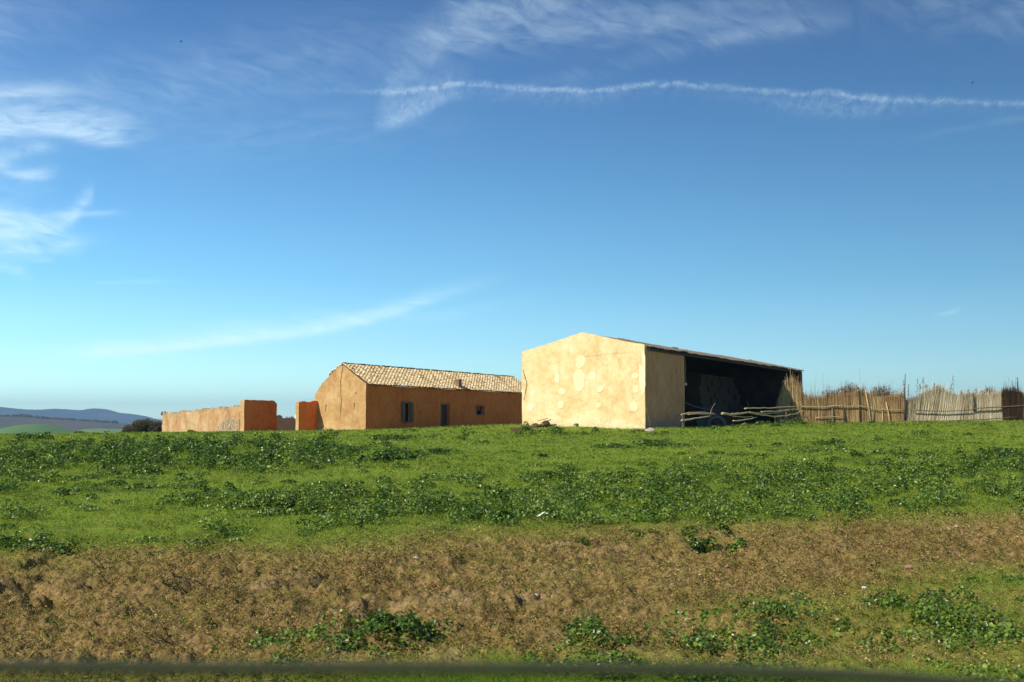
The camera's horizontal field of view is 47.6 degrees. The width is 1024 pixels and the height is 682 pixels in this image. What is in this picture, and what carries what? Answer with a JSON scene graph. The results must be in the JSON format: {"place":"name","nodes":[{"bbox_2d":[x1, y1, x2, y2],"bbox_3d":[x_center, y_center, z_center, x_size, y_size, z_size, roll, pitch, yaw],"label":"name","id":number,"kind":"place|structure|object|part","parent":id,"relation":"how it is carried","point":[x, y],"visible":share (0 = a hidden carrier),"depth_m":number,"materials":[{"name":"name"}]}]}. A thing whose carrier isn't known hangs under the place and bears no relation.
{"place":"outdoors","nodes":[
{"label":"outdoors","id":0,"kind":"place"},
{"bbox_2d":[0,424,75,433],"bbox_3d":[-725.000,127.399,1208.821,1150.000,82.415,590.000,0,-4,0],"label":"green hill","id":1,"kind":"structure","parent":0,"point":[30,428],"depth_m":1206.53,"materials":[{"name":"green plant"}]},
{"bbox_2d":[0,416,129,430],"bbox_3d":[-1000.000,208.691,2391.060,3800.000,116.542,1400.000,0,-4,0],"label":"brown hills","id":2,"kind":"structure","parent":0,"point":[73,425],"depth_m":2440.40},
{"bbox_2d":[0,414,117,422],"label":"wood","id":3,"kind":"object","parent":2,"relation":"on","point":[44,417],"visible":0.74,"depth_m":2582.91,"materials":[{"name":"blue plant"}]},
{"bbox_2d":[0,407,161,423],"bbox_3d":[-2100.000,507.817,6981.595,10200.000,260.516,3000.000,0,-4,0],"label":"mountains","id":4,"kind":"structure","parent":0,"point":[103,414],"depth_m":6744.51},
{"bbox_2d":[77,428,122,432],"bbox_3d":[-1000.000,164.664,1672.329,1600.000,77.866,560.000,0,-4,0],"label":"crop fields","id":5,"kind":"structure","parent":0,"point":[91,430],"depth_m":1659.11,"materials":[{"name":"green plant"}]},
{"bbox_2d":[0,421,1023,681],"bbox_3d":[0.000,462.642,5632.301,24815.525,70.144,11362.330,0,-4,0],"label":"ground","id":6,"kind":"structure","parent":0,"point":[28,587],"depth_m":13.38,"materials":[{"name":"brown soil"}]},
{"bbox_2d":[13,432,54,439],"bbox_3d":[-22.660,4.542,55.174,1.947,0.421,1.432,0,-4,0],"label":"leafy plant","id":7,"kind":"object","parent":6,"relation":"on","point":[36,436],"visible":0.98,"depth_m":55.00,"materials":[{"name":"green plant"}]},
{"bbox_2d":[121,418,161,432],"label":"dark bush","id":8,"kind":"object","parent":6,"relation":"on","point":[146,425],"visible":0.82,"depth_m":111.03,"materials":[{"name":"green plant"}]},
{"bbox_2d":[162,405,239,431],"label":"yard wall","id":9,"kind":"structure","parent":6,"relation":"on","point":[223,418],"depth_m":92.00,"materials":[{"name":"paint"}]},
{"bbox_2d":[240,400,276,430],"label":"gate pier","id":10,"kind":"structure","parent":6,"relation":"on","point":[258,415],"depth_m":84.13,"materials":[{"name":"red paint"}]},
{"bbox_2d":[277,418,295,430],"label":"back yard wall","id":11,"kind":"structure","parent":6,"relation":"on","point":[286,424],"depth_m":99.75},
{"bbox_2d":[295,401,317,430],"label":"gate side wall","id":12,"kind":"structure","parent":6,"relation":"on","point":[306,416],"depth_m":82.89,"materials":[{"name":"red paint"}]},
{"bbox_2d":[304,445,364,449],"bbox_3d":[-6.599,3.819,41.547,2.854,0.268,2.125,0,-4,0],"label":"leafy plant","id":13,"kind":"object","parent":6,"relation":"on","point":[341,446],"visible":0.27,"depth_m":41.22,"materials":[{"name":"green plant"}]},
{"bbox_2d":[350,607,430,643],"bbox_3d":[-1.038,2.473,10.011,0.694,0.373,0.530,0,-4,0],"label":"leafy plant","id":14,"kind":"object","parent":6,"relation":"on","point":[386,621],"visible":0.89,"depth_m":9.92,"materials":[{"name":"green plant"}]},
{"bbox_2d":[368,448,416,461],"bbox_3d":[-3.686,3.434,34.742,1.281,0.457,1.990,-2,-5,20],"label":"leafy plant","id":15,"kind":"object","parent":6,"relation":"on","point":[388,454],"visible":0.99,"depth_m":34.28,"materials":[{"name":"green plant"}]},
{"bbox_2d":[368,434,416,439],"bbox_3d":[-5.232,4.215,50.768,2.138,0.306,1.388,0,-4,0],"label":"leafy plant","id":16,"kind":"object","parent":6,"relation":"on","point":[390,437],"visible":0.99,"depth_m":50.60,"materials":[{"name":"green plant"}]},
{"bbox_2d":[315,362,521,429],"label":"ochre house","id":17,"kind":"structure","parent":6,"relation":"on","point":[348,396],"depth_m":87.42,"materials":[{"name":"paint"}]},
{"bbox_2d":[402,401,413,422],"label":"window","id":18,"kind":"structure","parent":17,"relation":"in","point":[411,404],"depth_m":86.40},
{"bbox_2d":[441,403,449,427],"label":"door","id":19,"kind":"structure","parent":17,"relation":"in","point":[443,407],"depth_m":90.94,"materials":[{"name":"grey wood"}]},
{"bbox_2d":[476,405,484,414],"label":"small window","id":20,"kind":"structure","parent":17,"relation":"in","point":[478,409],"depth_m":95.56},
{"bbox_2d":[427,447,447,453],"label":"leafy plant","id":21,"kind":"object","parent":6,"relation":"on","point":[435,450],"visible":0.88,"depth_m":38.69,"materials":[{"name":"green plant"}]},
{"bbox_2d":[0,416,1023,681],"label":"broadleaf weeds","id":22,"kind":"object","parent":6,"relation":"on","point":[124,450],"visible":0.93,"depth_m":21.50,"materials":[{"name":"green plant"}]},
{"bbox_2d":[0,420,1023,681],"bbox_3d":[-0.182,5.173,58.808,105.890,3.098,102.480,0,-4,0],"label":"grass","id":23,"kind":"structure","parent":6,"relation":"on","point":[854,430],"depth_m":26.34,"materials":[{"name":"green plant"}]},
{"bbox_2d":[984,386,996,396],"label":"dry shrub","id":24,"kind":"object","parent":23,"relation":"on","point":[989,390],"visible":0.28,"depth_m":90.93,"materials":[{"name":"plant"}]},
{"bbox_2d":[0,490,1023,681],"bbox_3d":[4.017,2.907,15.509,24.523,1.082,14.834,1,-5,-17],"label":"dry grass","id":25,"kind":"structure","parent":6,"relation":"on","point":[351,599],"depth_m":13.12,"materials":[{"name":"brown plant"}]},
{"bbox_2d":[510,426,532,430],"bbox_3d":[0.493,4.441,58.802,1.252,0.261,0.254,-1,-4,15],"label":"broken plank","id":26,"kind":"object","parent":6,"relation":"on","point":[520,428],"visible":0.7,"depth_m":58.72,"materials":[{"name":"brown wood"}]},
{"bbox_2d":[533,424,556,427],"bbox_3d":[1.671,4.336,59.306,1.318,0.191,0.254,-1,-4,14],"label":"broken plank","id":27,"kind":"object","parent":6,"relation":"on","point":[545,425],"visible":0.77,"depth_m":59.20,"materials":[{"name":"brown wood"}]},
{"bbox_2d":[590,443,637,447],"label":"leafy plant","id":28,"kind":"object","parent":6,"relation":"on","point":[613,445],"visible":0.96,"depth_m":42.01,"materials":[{"name":"green plant"}]},
{"bbox_2d":[645,428,654,431],"bbox_3d":[6.792,4.417,57.079,0.516,0.327,0.400,0,-4,0],"label":"stone","id":29,"kind":"object","parent":6,"relation":"on","point":[650,429],"visible":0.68,"depth_m":56.95,"materials":[{"name":"beige stone"}]},
{"bbox_2d":[629,439,672,445],"bbox_3d":[5.410,3.857,43.860,1.751,0.288,1.696,2,-5,-20],"label":"leafy plant","id":30,"kind":"object","parent":6,"relation":"on","point":[651,442],"visible":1,"depth_m":43.57,"materials":[{"name":"green plant"}]},
{"bbox_2d":[522,332,803,428],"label":"cream barn","id":31,"kind":"structure","parent":6,"relation":"on","point":[581,379],"depth_m":64.38,"materials":[{"name":"paint"}]},
{"bbox_2d":[660,443,689,447],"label":"leafy plant","id":32,"kind":"object","parent":6,"relation":"on","point":[678,444],"visible":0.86,"depth_m":42.26,"materials":[{"name":"green plant"}]},
{"bbox_2d":[687,626,707,648],"bbox_3d":[1.455,2.679,9.847,0.470,0.487,0.379,0,-4,0],"label":"leafy plant","id":33,"kind":"object","parent":6,"relation":"on","point":[697,635],"visible":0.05,"depth_m":9.91,"materials":[{"name":"green plant"}]},
{"bbox_2d":[696,410,704,419],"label":"plastic drum","id":34,"kind":"object","parent":6,"relation":"on","point":[700,415],"visible":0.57,"depth_m":71.11,"materials":[{"name":"blue plastic"}]},
{"bbox_2d":[695,420,706,426],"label":"plastic tub","id":35,"kind":"object","parent":6,"relation":"on","point":[699,423],"visible":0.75,"depth_m":69.79,"materials":[{"name":"blue plastic"}]},
{"bbox_2d":[684,374,746,425],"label":"fodder stack","id":36,"kind":"object","parent":6,"relation":"on","point":[704,391],"visible":0.56,"depth_m":81.98,"materials":[{"name":"black"}]},
{"bbox_2d":[685,532,746,554],"bbox_3d":[2.813,2.897,16.017,0.832,0.487,0.521,0,-4,0],"label":"leafy plant","id":37,"kind":"object","parent":6,"relation":"on","point":[709,541],"visible":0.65,"depth_m":16.06,"materials":[{"name":"green plant"}]},
{"bbox_2d":[705,415,726,425],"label":"tyre","id":38,"kind":"object","parent":6,"relation":"on","point":[719,417],"visible":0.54,"depth_m":69.60,"materials":[{"name":"rubber"}]},
{"bbox_2d":[721,412,747,415],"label":"branch rail","id":39,"kind":"object","parent":6,"relation":"on","point":[724,413],"visible":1,"depth_m":68.03,"materials":[{"name":"wood"}]},
{"bbox_2d":[813,439,845,444],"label":"leafy plant","id":40,"kind":"object","parent":6,"relation":"on","point":[826,442],"visible":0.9,"depth_m":43.40,"materials":[{"name":"green plant"}]},
{"bbox_2d":[820,387,840,397],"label":"dry shrub","id":41,"kind":"object","parent":6,"relation":"on","point":[836,392],"visible":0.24,"depth_m":84.80,"materials":[{"name":"brown plant"}]},
{"bbox_2d":[774,369,903,422],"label":"brown reed fence","id":42,"kind":"object","parent":6,"relation":"on","point":[858,407],"visible":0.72,"depth_m":83.71,"materials":[{"name":"brown wicker"}]},
{"bbox_2d":[839,380,861,395],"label":"dry shrub","id":43,"kind":"object","parent":6,"relation":"on","point":[850,387],"visible":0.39,"depth_m":85.21,"materials":[{"name":"plant"}]},
{"bbox_2d":[869,381,893,398],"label":"dry shrub","id":44,"kind":"object","parent":6,"relation":"on","point":[879,391],"visible":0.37,"depth_m":86.70,"materials":[{"name":"brown plant"}]},
{"bbox_2d":[904,564,912,568],"bbox_3d":[4.819,2.745,14.083,0.112,0.064,0.086,0,-4,0],"label":"stone","id":45,"kind":"object","parent":6,"relation":"on","point":[909,566],"visible":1,"depth_m":14.05,"materials":[{"name":"pink stone"}]},
{"bbox_2d":[902,374,1023,421],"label":"pale reed fence","id":46,"kind":"object","parent":6,"relation":"on","point":[935,404],"visible":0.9,"depth_m":88.49,"materials":[{"name":"beige wicker"}]},
{"bbox_2d":[978,446,1023,455],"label":"leafy plant","id":47,"kind":"object","parent":6,"relation":"on","point":[993,450],"visible":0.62,"depth_m":35.78,"materials":[{"name":"green plant"}]},
{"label":"stake","id":48,"kind":"object","parent":6,"relation":"on","visible":0},
{"bbox_2d":[681,416,710,420],"bbox_3d":[10.027,4.205,63.050,0.101,0.363,4.395,-2,-5,30],"label":"branch rail","id":49,"kind":"object","parent":48,"relation":"attached to","point":[694,418],"visible":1,"depth_m":62.68,"materials":[{"name":"wood"}]},
{"bbox_2d":[681,412,713,415],"bbox_3d":[10.175,3.978,63.320,0.082,0.236,4.983,-2,-5,30],"label":"branch rail","id":50,"kind":"object","parent":48,"relation":"attached to","point":[695,412],"visible":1,"depth_m":62.67,"materials":[{"name":"wood"}]},
{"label":"stake","id":51,"kind":"object","parent":6,"relation":"on","visible":0},
{"bbox_2d":[748,409,790,413],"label":"branch rail","id":52,"kind":"object","parent":51,"relation":"attached to","point":[767,413],"visible":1,"depth_m":73.22,"materials":[{"name":"wood"}]},
{"bbox_2d":[744,406,801,408],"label":"branch rail","id":53,"kind":"object","parent":51,"relation":"on","point":[772,407],"visible":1,"depth_m":74.29,"materials":[{"name":"wood"}]},
{"bbox_2d":[750,410,804,416],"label":"branch rail","id":54,"kind":"object","parent":51,"relation":"attached to","point":[776,416],"visible":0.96,"depth_m":75.65,"materials":[{"name":"wood"}]},
{"bbox_2d":[761,409,799,412],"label":"branch rail","id":55,"kind":"object","parent":51,"relation":"attached to","point":[778,411],"visible":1,"depth_m":75.56,"materials":[{"name":"wood"}]},
{"bbox_2d":[0,660,1023,681],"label":"car door","id":56,"kind":"object","parent":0,"point":[428,667],"visible":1,"depth_m":0.55,"materials":[{"name":"metal"}]},
{"bbox_3d":[-0.006,0.266,0.541,0.814,0.231,0.006,0,-4,0],"label":"window pane","id":57,"kind":"part","parent":56,"relation":"part of","materials":[{"name":"glass"}]},
{"bbox_2d":[0,0,1023,419],"label":"sky","id":58,"kind":"structure","parent":0,"point":[266,200],"materials":[{"name":"blue"}]}
]}

